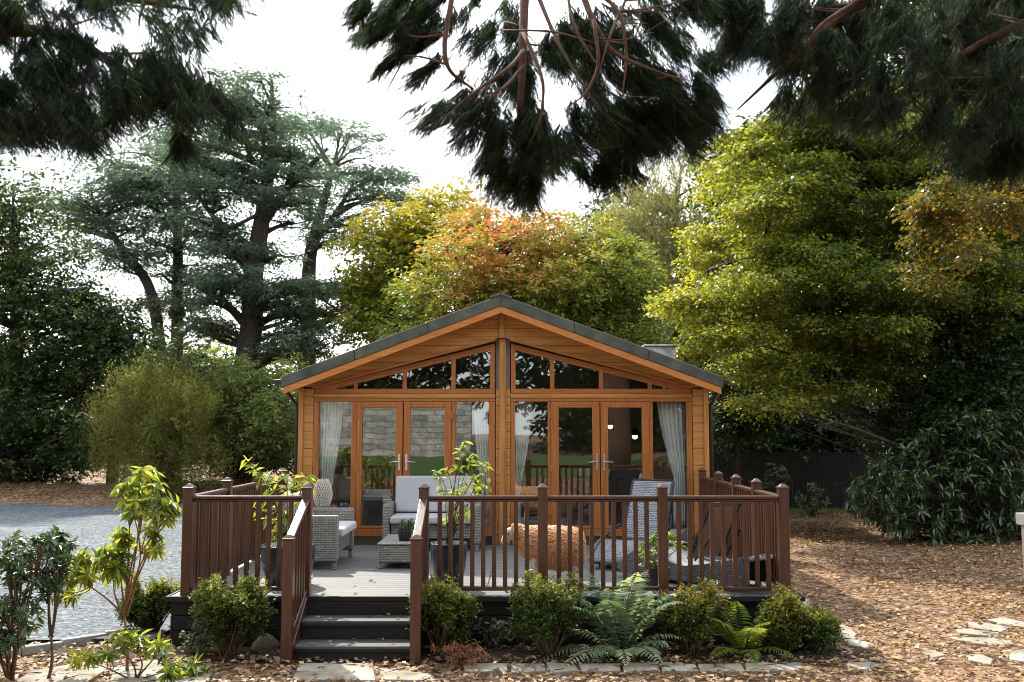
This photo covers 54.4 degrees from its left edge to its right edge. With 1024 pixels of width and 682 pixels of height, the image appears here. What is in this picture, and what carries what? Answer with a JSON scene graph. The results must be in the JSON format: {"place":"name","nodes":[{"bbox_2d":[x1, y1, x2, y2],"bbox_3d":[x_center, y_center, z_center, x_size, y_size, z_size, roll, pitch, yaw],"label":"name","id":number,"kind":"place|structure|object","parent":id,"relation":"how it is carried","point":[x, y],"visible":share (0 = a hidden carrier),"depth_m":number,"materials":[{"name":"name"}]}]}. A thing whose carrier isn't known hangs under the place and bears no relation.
{"place":"outdoors","nodes":[
{"label":"outdoors","id":0,"kind":"place"},
{"bbox_2d":[313,479,332,507],"bbox_3d":[-2.622,2.396,13.785,0.270,0.966,0.281,0,-5,0],"label":"woven lantern","id":1,"kind":"object","parent":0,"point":[326,482],"visible":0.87,"depth_m":13.76,"materials":[{"name":"beige wicker"}]},
{"bbox_2d":[0,0,929,408],"label":"sky","id":2,"kind":"structure","parent":0,"point":[301,38],"materials":[{"name":"white"}]},
{"bbox_2d":[0,449,1023,681],"bbox_3d":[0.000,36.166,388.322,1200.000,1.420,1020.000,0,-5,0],"label":"ground","id":3,"kind":"structure","parent":0,"point":[93,501],"depth_m":12.96,"materials":[{"name":"brown soil"}]},
{"bbox_2d":[0,524,65,680],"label":"rhododendron","id":4,"kind":"object","parent":3,"relation":"on","point":[17,577],"visible":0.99,"depth_m":8.32,"materials":[{"name":"green plant"}]},
{"bbox_2d":[0,415,106,484],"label":"shrub","id":5,"kind":"object","parent":3,"relation":"on","point":[53,474],"visible":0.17,"depth_m":32.53,"materials":[{"name":"green plant"}]},
{"bbox_2d":[28,528,79,678],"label":"rhododendron","id":6,"kind":"object","parent":3,"relation":"on","point":[54,584],"visible":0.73,"depth_m":8.49,"materials":[{"name":"green plant"}]},
{"bbox_2d":[15,662,110,681],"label":"flagstone","id":7,"kind":"object","parent":3,"relation":"on","point":[82,673],"visible":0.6,"depth_m":8.64,"materials":[{"name":"stone"}]},
{"bbox_2d":[0,154,145,483],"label":"broadleaf tree","id":8,"kind":"object","parent":3,"relation":"on","point":[20,283],"visible":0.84,"depth_m":31.71,"materials":[{"name":"green plant"}]},
{"bbox_2d":[3,627,153,658],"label":"kerb","id":9,"kind":"structure","parent":3,"relation":"on","point":[28,650],"depth_m":9.81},
{"bbox_2d":[0,504,182,639],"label":"gravel drive","id":10,"kind":"structure","parent":3,"relation":"on","point":[92,527],"depth_m":17.43,"materials":[{"name":"gravel"}]},
{"bbox_2d":[7,148,188,464],"bbox_3d":[-16.021,-1.098,38.774,7.656,13.606,6.835,0,-5,0],"label":"cedar tree","id":11,"kind":"object","parent":3,"relation":"on","point":[96,217],"visible":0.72,"depth_m":38.05,"materials":[{"name":"green plant"}]},
{"bbox_2d":[34,270,176,483],"bbox_3d":[-13.053,1.383,32.049,4.595,7.456,4.218,0,-5,0],"label":"broadleaf tree","id":12,"kind":"object","parent":3,"relation":"on","point":[103,345],"visible":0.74,"depth_m":31.57,"materials":[{"name":"green plant"}]},
{"bbox_2d":[50,465,181,670],"bbox_3d":[-3.532,2.027,8.856,1.260,1.833,0.741,0,-5,0],"label":"pieris shrub","id":13,"kind":"object","parent":3,"relation":"on","point":[111,565],"visible":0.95,"depth_m":8.79,"materials":[{"name":"green plant"}]},
{"bbox_2d":[64,627,212,681],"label":"pieris shrub","id":14,"kind":"object","parent":3,"relation":"on","point":[148,649],"visible":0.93,"depth_m":8.49,"materials":[{"name":"green plant"}]},
{"bbox_2d":[0,0,279,185],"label":"pine tree","id":15,"kind":"object","parent":3,"relation":"on","point":[62,112],"visible":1,"depth_m":7.58,"materials":[{"name":"green plant"}]},
{"bbox_2d":[112,571,179,631],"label":"box bush","id":16,"kind":"object","parent":3,"relation":"on","point":[150,607],"visible":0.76,"depth_m":10.39,"materials":[{"name":"green plant"}]},
{"bbox_2d":[75,347,244,501],"bbox_3d":[-10.477,2.670,29.404,5.374,5.116,3.985,0,-5,0],"label":"shrub","id":17,"kind":"object","parent":3,"relation":"on","point":[159,414],"visible":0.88,"depth_m":28.86,"materials":[{"name":"green plant"}]},
{"bbox_2d":[110,660,213,681],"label":"flagstone","id":18,"kind":"object","parent":3,"relation":"on","point":[132,678],"visible":0.55,"depth_m":8.63,"materials":[{"name":"stone"}]},
{"bbox_2d":[82,117,243,480],"bbox_3d":[-13.663,-1.871,39.617,7.288,15.294,6.891,0,-5,0],"label":"cedar tree","id":19,"kind":"object","parent":3,"relation":"on","point":[176,312],"visible":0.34,"depth_m":38.82,"materials":[{"name":"green plant"}]},
{"bbox_2d":[93,321,241,484],"bbox_3d":[-10.410,2.196,30.884,4.200,5.527,5.026,4,-6,-37],"label":"shrub","id":20,"kind":"object","parent":3,"relation":"on","point":[196,356],"visible":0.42,"depth_m":30.35,"materials":[{"name":"green plant"}]},
{"bbox_2d":[180,347,278,478],"bbox_3d":[-8.758,2.651,31.227,3.378,4.682,4.614,0,-5,0],"label":"shrub","id":21,"kind":"object","parent":3,"relation":"on","point":[237,393],"visible":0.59,"depth_m":30.07,"materials":[{"name":"green plant"}]},
{"bbox_2d":[205,426,293,481],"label":"shrub","id":22,"kind":"object","parent":3,"relation":"on","point":[238,472],"visible":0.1,"depth_m":32.65,"materials":[{"name":"green plant"}]},
{"bbox_2d":[134,59,365,480],"bbox_3d":[-9.683,-2.773,36.440,8.866,16.566,7.952,0,-5,0],"label":"cedar tree","id":23,"kind":"object","parent":3,"relation":"on","point":[257,294],"visible":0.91,"depth_m":35.39,"materials":[{"name":"green plant"}]},
{"bbox_2d":[230,346,309,484],"bbox_3d":[-7.161,2.507,30.500,3.365,4.842,4.857,0,-5,0],"label":"shrub","id":24,"kind":"object","parent":3,"relation":"on","point":[275,429],"visible":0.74,"depth_m":29.52,"materials":[{"name":"green plant"}]},
{"bbox_2d":[292,663,374,681],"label":"flagstone","id":25,"kind":"object","parent":3,"relation":"on","point":[307,670],"visible":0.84,"depth_m":8.71,"materials":[{"name":"stone"}]},
{"bbox_2d":[253,103,436,477],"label":"cedar tree","id":26,"kind":"object","parent":3,"relation":"on","point":[377,178],"visible":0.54,"depth_m":41.38,"materials":[{"name":"green plant"}]},
{"bbox_2d":[379,669,434,681],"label":"flagstone","id":27,"kind":"object","parent":3,"relation":"on","point":[404,676],"visible":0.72,"depth_m":8.62,"materials":[{"name":"stone"}]},
{"bbox_2d":[321,176,499,351],"bbox_3d":[-3.685,-0.305,35.596,6.840,11.444,6.427,0,-5,0],"label":"yellow tree","id":28,"kind":"object","parent":3,"relation":"on","point":[393,244],"visible":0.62,"depth_m":34.66,"materials":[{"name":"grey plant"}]},
{"bbox_2d":[410,499,427,665],"bbox_3d":[-0.887,2.274,9.540,0.112,1.459,0.802,0,-5,0],"label":"railing","id":29,"kind":"object","parent":3,"relation":"on","point":[417,558],"visible":0.91,"depth_m":9.16,"materials":[{"name":"brown wood"}]},
{"bbox_2d":[430,639,489,668],"bbox_3d":[-0.458,2.842,9.054,0.525,0.246,0.407,-2,-5,20],"label":"dwarf acer","id":30,"kind":"object","parent":3,"relation":"on","point":[465,658],"visible":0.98,"depth_m":8.99,"materials":[{"name":"red plant"}]},
{"bbox_2d":[38,647,887,662],"bbox_3d":[-0.450,2.978,9.523,7.900,0.041,0.660,0,-5,0],"label":"planting bed","id":31,"kind":"object","parent":3,"relation":"on","point":[500,654],"visible":0.43,"depth_m":9.36,"materials":[{"name":"soil"}]},
{"bbox_2d":[166,629,209,654],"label":"silver herb","id":32,"kind":"object","parent":31,"relation":"on","point":[200,646],"visible":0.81,"depth_m":9.39,"materials":[{"name":"green plant"}]},
{"bbox_2d":[187,571,277,661],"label":"box bush","id":33,"kind":"object","parent":31,"relation":"on","point":[236,614],"visible":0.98,"depth_m":9.22,"materials":[{"name":"green plant"}]},
{"bbox_2d":[251,633,280,648],"bbox_3d":[-2.402,2.940,9.704,0.315,0.183,0.223,0,-5,0],"label":"mossy rock","id":34,"kind":"object","parent":31,"relation":"on","point":[267,641],"visible":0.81,"depth_m":9.65,"materials":[{"name":"stone"}]},
{"bbox_2d":[293,597,409,660],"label":"steps","id":35,"kind":"structure","parent":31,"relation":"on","point":[343,625],"depth_m":9.54,"materials":[{"name":"grey wood"}]},
{"bbox_2d":[280,499,309,664],"bbox_3d":[-2.068,2.274,9.540,0.112,1.459,0.802,0,-5,0],"label":"railing","id":36,"kind":"object","parent":35,"relation":"attached to","point":[294,592],"visible":0.98,"depth_m":9.20,"materials":[{"name":"brown wood"}]},
{"bbox_2d":[405,570,482,655],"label":"box bush","id":37,"kind":"object","parent":31,"relation":"on","point":[449,610],"visible":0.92,"depth_m":9.36,"materials":[{"name":"green plant"}]},
{"bbox_2d":[475,617,514,648],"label":"silver herb","id":38,"kind":"object","parent":31,"relation":"on","point":[495,637],"visible":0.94,"depth_m":9.70,"materials":[{"name":"green plant"}]},
{"bbox_2d":[505,565,595,657],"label":"box bush","id":39,"kind":"object","parent":31,"relation":"on","point":[544,608],"visible":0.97,"depth_m":9.30,"materials":[{"name":"green plant"}]},
{"bbox_2d":[540,568,687,665],"bbox_3d":[0.968,2.552,9.231,1.430,0.837,0.976,0,-5,0],"label":"fern","id":40,"kind":"object","parent":31,"relation":"on","point":[630,621],"visible":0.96,"depth_m":9.28,"materials":[{"name":"plant"}]},
{"bbox_2d":[652,577,735,655],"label":"box bush","id":41,"kind":"object","parent":31,"relation":"on","point":[690,625],"visible":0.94,"depth_m":9.34,"materials":[{"name":"green plant"}]},
{"bbox_2d":[704,601,795,663],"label":"fern","id":42,"kind":"object","parent":31,"relation":"on","point":[754,633],"visible":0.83,"depth_m":9.37,"materials":[{"name":"plant"}]},
{"bbox_2d":[753,582,811,652],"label":"box bush","id":43,"kind":"object","parent":31,"relation":"on","point":[781,608],"visible":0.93,"depth_m":9.43,"materials":[{"name":"green plant"}]},
{"bbox_2d":[796,602,845,654],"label":"box bush","id":44,"kind":"object","parent":31,"relation":"on","point":[825,630],"visible":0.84,"depth_m":9.45,"materials":[{"name":"green plant"}]},
{"bbox_2d":[165,545,804,644],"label":"deck","id":45,"kind":"structure","parent":3,"relation":"on","point":[344,578],"depth_m":10.06,"materials":[{"name":"wood"}]},
{"bbox_2d":[193,468,287,585],"bbox_3d":[-3.259,2.182,12.132,0.112,1.105,4.156,0,-5,0],"label":"railing","id":46,"kind":"object","parent":45,"relation":"on","point":[228,488],"visible":0.54,"depth_m":11.35,"materials":[{"name":"brown wood"}]},
{"bbox_2d":[180,484,313,595],"bbox_3d":[-2.663,1.992,10.012,1.303,1.105,0.112,0,-5,0],"label":"railing","id":47,"kind":"object","parent":45,"relation":"on","point":[190,498],"visible":0.78,"depth_m":9.99,"materials":[{"name":"brown wood"}]},
{"bbox_2d":[239,455,318,585],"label":"potted shrub","id":48,"kind":"object","parent":45,"relation":"on","point":[284,534],"visible":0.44,"depth_m":10.70,"materials":[{"name":"green plant"}]},
{"bbox_2d":[283,491,355,568],"bbox_3d":[-2.395,2.317,12.393,0.770,0.870,1.240,0,-5,0],"label":"wicker armchair","id":49,"kind":"object","parent":45,"relation":"on","point":[333,532],"visible":0.39,"depth_m":11.79,"materials":[{"name":"grey wicker"}]},
{"bbox_2d":[378,534,412,568],"bbox_3d":[-1.345,2.597,12.318,0.510,0.305,1.000,0,-5,0],"label":"coffee table","id":50,"kind":"object","parent":45,"relation":"on","point":[393,548],"visible":0.52,"depth_m":11.84,"materials":[{"name":"grey wicker"}]},
{"bbox_2d":[397,518,414,540],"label":"potted succulent","id":51,"kind":"object","parent":50,"relation":"on","point":[405,533],"visible":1,"depth_m":12.04,"materials":[{"name":"green plant"}]},
{"bbox_2d":[382,476,480,550],"bbox_3d":[-1.098,2.394,13.917,1.340,0.988,0.770,0,-5,0],"label":"wicker sofa","id":52,"kind":"object","parent":45,"relation":"on","point":[405,504],"visible":0.5,"depth_m":14.09,"materials":[{"name":"grey fabric"}]},
{"bbox_2d":[430,441,493,585],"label":"potted shrub","id":53,"kind":"object","parent":45,"relation":"on","point":[433,544],"visible":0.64,"depth_m":10.50,"materials":[{"name":"green plant"}]},
{"bbox_2d":[501,523,586,583],"bbox_3d":[0.340,2.279,10.698,0.919,0.656,0.418,0,-5,0],"label":"sheep","id":54,"kind":"object","parent":45,"relation":"on","point":[533,549],"visible":0.56,"depth_m":10.57},
{"bbox_2d":[418,484,790,595],"bbox_3d":[0.923,1.992,10.012,3.732,1.105,0.112,0,-5,0],"label":"railing","id":55,"kind":"object","parent":45,"relation":"on","point":[662,498],"visible":0.89,"depth_m":9.99,"materials":[{"name":"brown wood"}]},
{"bbox_2d":[588,479,687,566],"bbox_3d":[1.600,2.256,12.449,0.672,1.005,1.721,-3,-6,30],"label":"sun lounger","id":56,"kind":"object","parent":45,"relation":"on","point":[643,486],"visible":0.36,"depth_m":12.64,"materials":[{"name":"fabric"}]},
{"bbox_2d":[638,530,687,585],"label":"potted herb","id":57,"kind":"object","parent":45,"relation":"on","point":[654,572],"visible":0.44,"depth_m":10.35,"materials":[{"name":"green"}]},
{"bbox_2d":[617,502,772,585],"bbox_3d":[2.000,2.178,10.869,0.672,0.880,1.721,5,-7,-44],"label":"sun lounger","id":58,"kind":"object","parent":45,"relation":"on","point":[672,562],"visible":0.52,"depth_m":10.62,"materials":[{"name":"fabric"}]},
{"bbox_2d":[698,468,778,585],"bbox_3d":[2.733,2.186,12.182,0.112,1.105,4.256,0,-5,0],"label":"railing","id":59,"kind":"object","parent":45,"relation":"on","point":[716,485],"visible":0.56,"depth_m":11.39,"materials":[{"name":"brown wood"}]},
{"bbox_2d":[463,663,506,674],"bbox_3d":[-0.243,2.941,8.896,0.402,0.055,0.317,0,-5,0],"label":"flagstone","id":60,"kind":"object","parent":3,"relation":"on","point":[486,667],"visible":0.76,"depth_m":8.85,"materials":[{"name":"stone"}]},
{"bbox_2d":[274,293,729,544],"bbox_3d":[-0.094,1.849,20.205,6.603,4.007,12.242,0,-5,0],"label":"cabin","id":61,"kind":"object","parent":3,"relation":"on","point":[408,397],"visible":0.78,"depth_m":14.55,"materials":[{"name":"brown wood"}]},
{"bbox_2d":[320,402,342,503],"bbox_3d":[-2.663,1.799,14.655,0.313,1.829,0.076,0,-5,0],"label":"curtain","id":62,"kind":"object","parent":61,"relation":"hanging from","point":[331,417],"visible":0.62,"depth_m":14.69,"materials":[{"name":"fabric"}]},
{"bbox_2d":[361,467,394,525],"bbox_3d":[-2.076,2.336,15.102,0.564,1.005,0.474,0,-5,0],"label":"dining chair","id":63,"kind":"object","parent":61,"relation":"in","point":[367,497],"visible":0.69,"depth_m":14.90,"materials":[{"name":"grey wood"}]},
{"bbox_2d":[354,402,402,528],"bbox_3d":[-1.939,1.801,14.448,0.692,1.829,0.139,0,-5,0],"label":"door","id":64,"kind":"structure","parent":61,"relation":"in","point":[398,461],"depth_m":14.47,"materials":[{"name":"orange wood"}]},
{"bbox_2d":[315,344,494,393],"bbox_3d":[-1.570,0.407,14.625,2.633,0.736,0.074,0,-5,0],"label":"transom window","id":65,"kind":"structure","parent":61,"relation":"in","point":[332,388],"depth_m":14.57,"materials":[{"name":"red wood"}]},
{"bbox_2d":[403,402,452,475],"bbox_3d":[-1.221,1.801,14.448,0.714,1.829,0.139,0,-5,0],"label":"door","id":66,"kind":"structure","parent":61,"relation":"in","point":[448,415],"depth_m":14.49,"materials":[{"name":"red wood"}]},
{"bbox_2d":[473,402,488,525],"bbox_3d":[-0.451,1.799,14.655,0.261,1.829,0.076,0,-5,0],"label":"curtain","id":67,"kind":"object","parent":61,"relation":"hanging from","point":[481,418],"visible":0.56,"depth_m":14.68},
{"bbox_2d":[515,402,532,522],"bbox_3d":[0.175,1.799,14.655,0.276,1.830,0.076,0,-5,0],"label":"curtain","id":68,"kind":"object","parent":61,"relation":"hanging from","point":[523,415],"visible":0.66,"depth_m":14.68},
{"bbox_2d":[549,402,599,528],"bbox_3d":[0.909,1.801,14.448,0.733,1.829,0.139,0,-5,0],"label":"door","id":69,"kind":"structure","parent":61,"relation":"in","point":[554,414],"depth_m":14.47,"materials":[{"name":"orange wood"}]},
{"bbox_2d":[546,475,622,523],"bbox_3d":[1.159,2.561,16.136,1.200,0.740,0.800,0,-5,0],"label":"dining table","id":70,"kind":"object","parent":61,"relation":"on","point":[615,482],"visible":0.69,"depth_m":15.78,"materials":[{"name":"brown wood"}]},
{"bbox_2d":[511,344,690,393],"bbox_3d":[1.302,0.407,14.625,2.633,0.736,0.074,0,-5,0],"label":"transom window","id":71,"kind":"structure","parent":61,"relation":"in","point":[672,388],"depth_m":14.57,"materials":[{"name":"red wood"}]},
{"bbox_2d":[600,402,651,528],"bbox_3d":[1.657,1.801,14.448,0.733,1.829,0.139,0,-5,0],"label":"door","id":72,"kind":"structure","parent":61,"relation":"in","point":[645,414],"depth_m":14.48,"materials":[{"name":"orange wood"}]},
{"bbox_2d":[657,402,685,525],"bbox_3d":[2.350,1.799,14.655,0.403,1.830,0.076,0,-5,0],"label":"curtain","id":73,"kind":"object","parent":61,"relation":"hanging from","point":[671,416],"visible":0.82,"depth_m":14.68,"materials":[{"name":"fabric"}]},
{"bbox_2d":[0,203,1021,461],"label":"woodland","id":74,"kind":"object","parent":3,"relation":"on","point":[214,349],"depth_m":57.81,"materials":[{"name":"green plant"}]},
{"bbox_2d":[0,479,1023,681],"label":"fallen leaves","id":75,"kind":"object","parent":3,"relation":"on","point":[782,673],"visible":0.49,"depth_m":9.88,"materials":[{"name":"plant"}]},
{"bbox_2d":[19,528,1023,681],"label":"twigs","id":76,"kind":"object","parent":75,"relation":"on","point":[785,663],"visible":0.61,"depth_m":9.13,"materials":[{"name":"wood"}]},
{"bbox_2d":[366,193,686,345],"bbox_3d":[0.400,0.119,30.615,10.382,9.733,7.451,0,-5,0],"label":"maple tree","id":77,"kind":"object","parent":3,"relation":"on","point":[579,282],"visible":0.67,"depth_m":29.02,"materials":[{"name":"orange plant"}]},
{"bbox_2d":[510,663,545,674],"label":"flagstone","id":78,"kind":"object","parent":3,"relation":"on","point":[527,669],"visible":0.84,"depth_m":8.88,"materials":[{"name":"stone"}]},
{"bbox_2d":[330,0,753,232],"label":"cypress tree","id":79,"kind":"object","parent":3,"relation":"on","point":[624,135],"visible":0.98,"depth_m":7.80,"materials":[{"name":"green plant"}]},
{"bbox_2d":[546,662,577,675],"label":"flagstone","id":80,"kind":"object","parent":3,"relation":"on","point":[551,666],"visible":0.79,"depth_m":8.85,"materials":[{"name":"stone"}]},
{"bbox_2d":[579,663,620,674],"bbox_3d":[0.786,2.943,8.911,0.360,0.055,0.289,0,-5,0],"label":"flagstone","id":81,"kind":"object","parent":3,"relation":"on","point":[584,668],"visible":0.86,"depth_m":8.88,"materials":[{"name":"stone"}]},
{"bbox_2d":[563,191,696,342],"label":"dark evergreen","id":82,"kind":"object","parent":3,"relation":"on","point":[590,215],"visible":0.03,"depth_m":45.41,"materials":[{"name":"plant"}]},
{"bbox_2d":[623,662,659,675],"bbox_3d":[1.156,2.943,8.910,0.351,0.055,0.358,0,-5,0],"label":"flagstone","id":83,"kind":"object","parent":3,"relation":"on","point":[632,666],"visible":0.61,"depth_m":8.85,"materials":[{"name":"stone"}]},
{"bbox_2d":[576,135,732,342],"bbox_3d":[6.150,-1.629,40.281,7.433,14.919,6.560,0,-5,0],"label":"pale birch","id":84,"kind":"object","parent":3,"relation":"on","point":[669,209],"visible":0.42,"depth_m":39.66,"materials":[{"name":"green plant"}]},
{"bbox_2d":[661,662,698,673],"bbox_3d":[1.489,2.946,8.936,0.335,0.054,0.334,0,-5,0],"label":"flagstone","id":85,"kind":"object","parent":3,"relation":"on","point":[686,668],"visible":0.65,"depth_m":8.85,"materials":[{"name":"stone"}]},
{"bbox_2d":[698,663,744,675],"bbox_3d":[1.869,2.943,8.893,0.432,0.052,0.325,0,-5,0],"label":"flagstone","id":86,"kind":"object","parent":3,"relation":"on","point":[734,666],"visible":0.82,"depth_m":8.86,"materials":[{"name":"stone"}]},
{"bbox_2d":[701,348,794,484],"bbox_3d":[5.357,2.223,23.377,2.527,4.229,3.832,0,-5,0],"label":"laurel shrub","id":87,"kind":"object","parent":3,"relation":"on","point":[734,431],"visible":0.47,"depth_m":22.27,"materials":[{"name":"green plant"}]},
{"bbox_2d":[745,662,803,673],"bbox_3d":[2.355,2.945,8.933,0.575,0.054,0.320,0,-5,0],"label":"flagstone","id":88,"kind":"object","parent":3,"relation":"on","point":[760,666],"visible":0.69,"depth_m":8.88,"materials":[{"name":"stone"}]},
{"bbox_2d":[762,462,790,492],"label":"rhododendron","id":89,"kind":"object","parent":3,"relation":"on","point":[770,484],"visible":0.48,"depth_m":24.50,"materials":[{"name":"green plant"}]},
{"bbox_2d":[683,346,912,495],"bbox_3d":[8.149,2.207,28.680,7.802,5.222,5.660,0,-5,0],"label":"laurel thicket","id":90,"kind":"object","parent":3,"relation":"on","point":[809,443],"visible":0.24,"depth_m":27.26,"materials":[{"name":"green plant"}]},
{"bbox_2d":[794,482,834,517],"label":"rhododendron","id":91,"kind":"object","parent":3,"relation":"on","point":[813,510],"visible":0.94,"depth_m":24.76,"materials":[{"name":"green plant"}]},
{"bbox_2d":[638,40,1023,469],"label":"beech tree","id":92,"kind":"object","parent":3,"relation":"on","point":[777,258],"visible":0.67,"depth_m":19.46,"materials":[{"name":"green plant"}]},
{"bbox_2d":[663,0,1023,491],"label":"dark woodland tree","id":93,"kind":"object","parent":3,"relation":"on","point":[819,373],"visible":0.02,"depth_m":31.66,"materials":[{"name":"green plant"}]},
{"bbox_2d":[696,0,1023,209],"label":"cypress tree","id":94,"kind":"object","parent":3,"relation":"on","point":[833,47],"visible":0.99,"depth_m":8.34,"materials":[{"name":"green plant"}]},
{"bbox_2d":[845,661,880,672],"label":"flagstone","id":95,"kind":"object","parent":3,"relation":"on","point":[864,664],"visible":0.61,"depth_m":9.02,"materials":[{"name":"stone"}]},
{"bbox_2d":[713,452,1018,509],"bbox_3d":[9.375,3.728,26.342,10.450,1.556,0.162,0,-5,0],"label":"paling fence","id":96,"kind":"object","parent":3,"relation":"on","point":[829,469],"visible":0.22,"depth_m":26.30,"materials":[{"name":"wood"}]},
{"bbox_2d":[789,507,1014,514],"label":"grass","id":97,"kind":"structure","parent":3,"relation":"on","point":[841,511],"depth_m":25.52,"materials":[{"name":"green plant"}]},
{"bbox_2d":[843,399,1023,546],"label":"rhododendron","id":98,"kind":"object","parent":3,"relation":"on","point":[977,514],"visible":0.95,"depth_m":18.86,"materials":[{"name":"green plant"}]},
{"bbox_2d":[844,270,1023,521],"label":"holly tree","id":99,"kind":"object","parent":3,"relation":"on","point":[978,382],"visible":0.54,"depth_m":20.11,"materials":[{"name":"green plant"}]},
{"bbox_2d":[885,156,1023,302],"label":"golden beech","id":100,"kind":"object","parent":3,"relation":"on","point":[934,225],"visible":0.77,"depth_m":13.16,"materials":[{"name":"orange plant"}]},
{"bbox_2d":[955,628,998,636],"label":"flagstone","id":101,"kind":"object","parent":3,"relation":"on","point":[970,632],"visible":0.71,"depth_m":10.41,"materials":[{"name":"stone"}]},
{"bbox_2d":[966,654,992,665],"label":"flagstone","id":102,"kind":"object","parent":3,"relation":"on","point":[978,658],"visible":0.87,"depth_m":9.21,"materials":[{"name":"stone"}]},
{"bbox_2d":[948,637,1013,646],"bbox_3d":[4.743,3.047,10.038,0.529,0.047,0.368,0,-5,0],"label":"flagstone","id":103,"kind":"object","parent":3,"relation":"on","point":[978,641],"visible":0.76,"depth_m":10.06,"materials":[{"name":"stone"}]},
{"bbox_2d":[967,622,1009,633],"bbox_3d":[5.145,3.115,10.796,0.385,0.049,0.481,4,-7,-40],"label":"flagstone","id":104,"kind":"object","parent":3,"relation":"on","point":[992,627],"visible":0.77,"depth_m":10.71,"materials":[{"name":"stone"}]},
{"bbox_2d":[986,617,1023,628],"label":"flagstone","id":105,"kind":"object","parent":3,"relation":"on","point":[1005,621],"visible":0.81,"depth_m":11.06,"materials":[{"name":"stone"}]},
{"bbox_2d":[1002,649,1023,663],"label":"flagstone","id":106,"kind":"object","parent":3,"relation":"on","point":[1016,655],"visible":0.79,"depth_m":9.40,"materials":[{"name":"stone"}]},
{"bbox_2d":[1015,512,1023,577],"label":"stone pier","id":107,"kind":"structure","parent":3,"relation":"on","point":[1019,518],"depth_m":14.10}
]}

